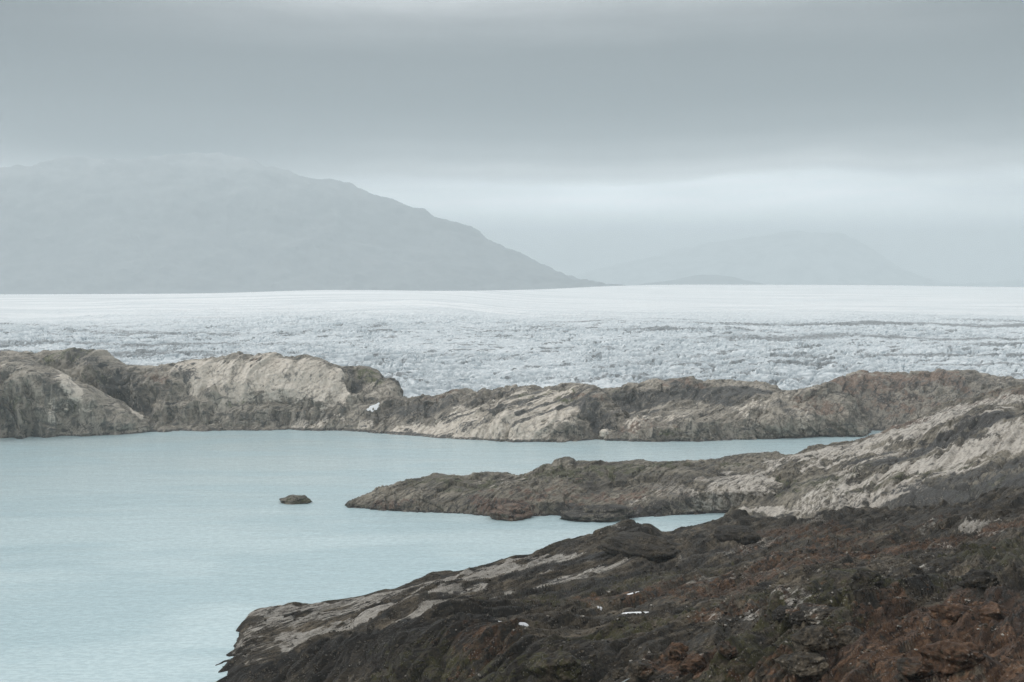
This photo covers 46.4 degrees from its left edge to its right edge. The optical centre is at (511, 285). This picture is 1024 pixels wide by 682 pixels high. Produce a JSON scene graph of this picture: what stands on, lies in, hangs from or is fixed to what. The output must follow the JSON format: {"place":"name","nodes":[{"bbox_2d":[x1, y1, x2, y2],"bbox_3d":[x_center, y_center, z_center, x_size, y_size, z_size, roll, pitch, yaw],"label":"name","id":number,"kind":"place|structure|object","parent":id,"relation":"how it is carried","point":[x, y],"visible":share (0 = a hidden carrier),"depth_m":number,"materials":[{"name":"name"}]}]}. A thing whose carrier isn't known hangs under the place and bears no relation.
{"place":"outdoors","nodes":[
{"label":"outdoors","id":0,"kind":"place"},
{"bbox_2d":[0,352,154,438],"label":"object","id":1,"kind":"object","parent":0,"point":[37,399],"depth_m":954.47,"materials":[{"name":"grey stone"}]},
{"bbox_2d":[0,347,234,427],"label":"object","id":2,"kind":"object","parent":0,"point":[145,390],"depth_m":1022.68,"materials":[{"name":"grey stone"}]},
{"bbox_2d":[151,351,364,431],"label":"rock","id":3,"kind":"structure","parent":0,"point":[318,385],"depth_m":1020.59,"materials":[{"name":"grey stone"}]},
{"bbox_2d":[0,152,626,293],"bbox_3d":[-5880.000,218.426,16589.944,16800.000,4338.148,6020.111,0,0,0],"label":"mountain","id":4,"kind":"structure","parent":0,"point":[196,222],"depth_m":15958.89,"materials":[{"name":"grey stone"}]},
{"bbox_2d":[342,365,402,404],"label":"rock","id":5,"kind":"object","parent":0,"point":[372,385],"visible":0.38,"depth_m":1074.52,"materials":[{"name":"grey stone"}]},
{"bbox_2d":[209,382,629,442],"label":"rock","id":6,"kind":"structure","parent":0,"point":[565,412],"depth_m":969.49,"materials":[{"name":"grey stone"}]},
{"bbox_2d":[366,403,379,411],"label":"snow patch","id":7,"kind":"object","parent":6,"relation":"on","point":[375,406],"visible":1,"depth_m":995.84,"materials":[{"name":"white snow"}]},
{"bbox_2d":[599,429,610,437],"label":"boulder","id":8,"kind":"object","parent":6,"relation":"on","point":[603,433],"visible":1,"depth_m":930.10,"materials":[{"name":"grey stone"}]},
{"bbox_2d":[0,429,880,681],"bbox_3d":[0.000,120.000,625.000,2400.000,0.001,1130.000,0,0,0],"label":"lake","id":9,"kind":"structure","parent":0,"point":[176,556],"depth_m":582.84,"materials":[{"name":"liquid"}]},
{"bbox_2d":[279,495,312,504],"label":"boulder","id":10,"kind":"object","parent":9,"relation":"in","point":[294,499],"visible":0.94,"depth_m":657.52,"materials":[{"name":"grey stone"}]},
{"bbox_2d":[0,285,1023,397],"bbox_3d":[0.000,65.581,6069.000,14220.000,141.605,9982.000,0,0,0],"label":"glacier","id":11,"kind":"object","parent":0,"point":[781,337],"visible":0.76,"depth_m":2331.49,"materials":[{"name":"white ice"}]},
{"bbox_2d":[0,0,1023,283],"label":"sky","id":12,"kind":"structure","parent":0,"point":[578,137],"materials":[{"name":"grey"}]},
{"bbox_2d":[345,451,795,517],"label":"peninsula","id":13,"kind":"object","parent":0,"point":[646,488],"visible":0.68,"depth_m":645.04},
{"bbox_2d":[488,503,532,520],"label":"boulder","id":14,"kind":"object","parent":13,"relation":"on","point":[512,511],"visible":0.93,"depth_m":612.82,"materials":[{"name":"grey stone"}]},
{"bbox_2d":[559,504,635,521],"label":"boulder","id":15,"kind":"object","parent":13,"relation":"on","point":[603,513],"visible":0.91,"depth_m":609.49,"materials":[{"name":"grey stone"}]},
{"bbox_2d":[215,486,1023,681],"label":"hillside","id":16,"kind":"structure","parent":0,"point":[265,649],"depth_m":309.41,"materials":[{"name":"brown stone"}]},
{"bbox_2d":[525,650,581,681],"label":"boulder","id":17,"kind":"object","parent":16,"relation":"on","point":[556,666],"visible":0.99,"depth_m":219.18,"materials":[{"name":"grey stone"}]},
{"bbox_2d":[610,667,624,678],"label":"boulder","id":18,"kind":"object","parent":16,"relation":"on","point":[617,673],"visible":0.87,"depth_m":207.23,"materials":[{"name":"grey stone"}]},
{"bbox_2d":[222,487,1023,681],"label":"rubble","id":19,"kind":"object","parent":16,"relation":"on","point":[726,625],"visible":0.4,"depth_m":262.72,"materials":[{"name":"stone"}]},
{"bbox_2d":[627,660,653,679],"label":"boulder","id":20,"kind":"object","parent":16,"relation":"on","point":[641,669],"visible":0.99,"depth_m":206.10,"materials":[{"name":"grey stone"}]},
{"bbox_2d":[600,531,681,561],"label":"rock outcrop","id":21,"kind":"object","parent":16,"relation":"on","point":[649,547],"visible":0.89,"depth_m":453.67,"materials":[{"name":"grey stone"}]},
{"bbox_2d":[660,642,688,665],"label":"boulder","id":22,"kind":"object","parent":16,"relation":"on","point":[675,653],"visible":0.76,"depth_m":217.33,"materials":[{"name":"brown stone"}]},
{"bbox_2d":[677,654,705,676],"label":"boulder","id":23,"kind":"object","parent":16,"relation":"on","point":[695,663],"visible":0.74,"depth_m":207.63,"materials":[{"name":"brown stone"}]},
{"bbox_2d":[715,640,738,658],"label":"boulder","id":24,"kind":"object","parent":16,"relation":"on","point":[726,649],"visible":0.98,"depth_m":192.46,"materials":[{"name":"grey stone"}]},
{"bbox_2d":[712,525,760,544],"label":"rock outcrop","id":25,"kind":"object","parent":16,"relation":"on","point":[742,534],"visible":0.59,"depth_m":472.96,"materials":[{"name":"grey stone"}]},
{"bbox_2d":[772,605,791,621],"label":"boulder","id":26,"kind":"object","parent":16,"relation":"on","point":[779,613],"visible":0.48,"depth_m":215.39,"materials":[{"name":"grey stone"}]},
{"bbox_2d":[789,611,806,625],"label":"boulder","id":27,"kind":"object","parent":16,"relation":"on","point":[797,617],"visible":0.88,"depth_m":207.01,"materials":[{"name":"grey stone"}]},
{"bbox_2d":[774,651,828,677],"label":"rock slab","id":28,"kind":"object","parent":16,"relation":"on","point":[802,664],"visible":1,"depth_m":174.72,"materials":[{"name":"grey stone"}]},
{"bbox_2d":[785,602,838,624],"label":"rock slab","id":29,"kind":"object","parent":16,"relation":"on","point":[816,614],"visible":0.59,"depth_m":207.09,"materials":[{"name":"grey stone"}]},
{"bbox_2d":[790,625,838,651],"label":"rock slab","id":30,"kind":"object","parent":16,"relation":"on","point":[817,638],"visible":1,"depth_m":179.82,"materials":[{"name":"grey stone"}]},
{"bbox_2d":[809,568,856,588],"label":"rock slab","id":31,"kind":"object","parent":16,"relation":"on","point":[841,577],"visible":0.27,"depth_m":250.83,"materials":[{"name":"grey stone"}]},
{"bbox_2d":[836,625,863,647],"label":"rock slab","id":32,"kind":"object","parent":16,"relation":"on","point":[848,634],"visible":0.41,"depth_m":188.93,"materials":[{"name":"grey stone"}]},
{"bbox_2d":[848,568,884,589],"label":"boulder","id":33,"kind":"object","parent":16,"relation":"on","point":[863,578],"visible":0.84,"depth_m":214.11,"materials":[{"name":"grey stone"}]},
{"bbox_2d":[888,657,935,678],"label":"rock slab","id":34,"kind":"object","parent":16,"relation":"on","point":[911,668],"visible":0.8,"depth_m":152.07,"materials":[{"name":"stone"}]},
{"bbox_2d":[927,603,971,624],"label":"boulder","id":35,"kind":"object","parent":16,"relation":"on","point":[952,613],"visible":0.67,"depth_m":177.15,"materials":[{"name":"brown stone"}]},
{"bbox_2d":[917,639,985,677],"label":"boulder","id":36,"kind":"object","parent":16,"relation":"on","point":[943,658],"visible":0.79,"depth_m":141.95,"materials":[{"name":"brown stone"}]},
{"bbox_2d":[958,569,999,590],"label":"boulder","id":37,"kind":"object","parent":16,"relation":"on","point":[984,579],"visible":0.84,"depth_m":200.99,"materials":[{"name":"grey stone"}]},
{"bbox_2d":[965,601,1010,623],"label":"boulder","id":38,"kind":"object","parent":16,"relation":"on","point":[989,611],"visible":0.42,"depth_m":176.28,"materials":[{"name":"brown stone"}]},
{"bbox_2d":[602,376,780,416],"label":"back ridge","id":39,"kind":"structure","parent":0,"point":[649,396],"depth_m":1078.47,"materials":[{"name":"grey stone"}]},
{"bbox_2d":[640,275,766,284],"bbox_3d":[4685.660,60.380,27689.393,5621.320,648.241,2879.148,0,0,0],"label":"hills","id":40,"kind":"structure","parent":0,"point":[709,280],"depth_m":27899.38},
{"bbox_2d":[602,382,872,441],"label":"shore hump","id":41,"kind":"object","parent":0,"point":[828,409],"visible":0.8,"depth_m":945.27,"materials":[{"name":"grey stone"}]},
{"bbox_2d":[574,231,1023,286],"bbox_3d":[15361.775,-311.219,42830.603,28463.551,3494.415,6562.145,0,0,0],"label":"mountain","id":42,"kind":"structure","parent":0,"point":[802,258],"depth_m":42329.99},
{"bbox_2d":[724,384,1023,518],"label":"ridge","id":43,"kind":"structure","parent":0,"point":[951,452],"depth_m":603.49,"materials":[{"name":"grey stone"}]},
{"bbox_2d":[829,368,1023,430],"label":"rounded hill","id":44,"kind":"structure","parent":0,"point":[886,400],"depth_m":1027.53,"materials":[{"name":"grey stone"}]}
]}

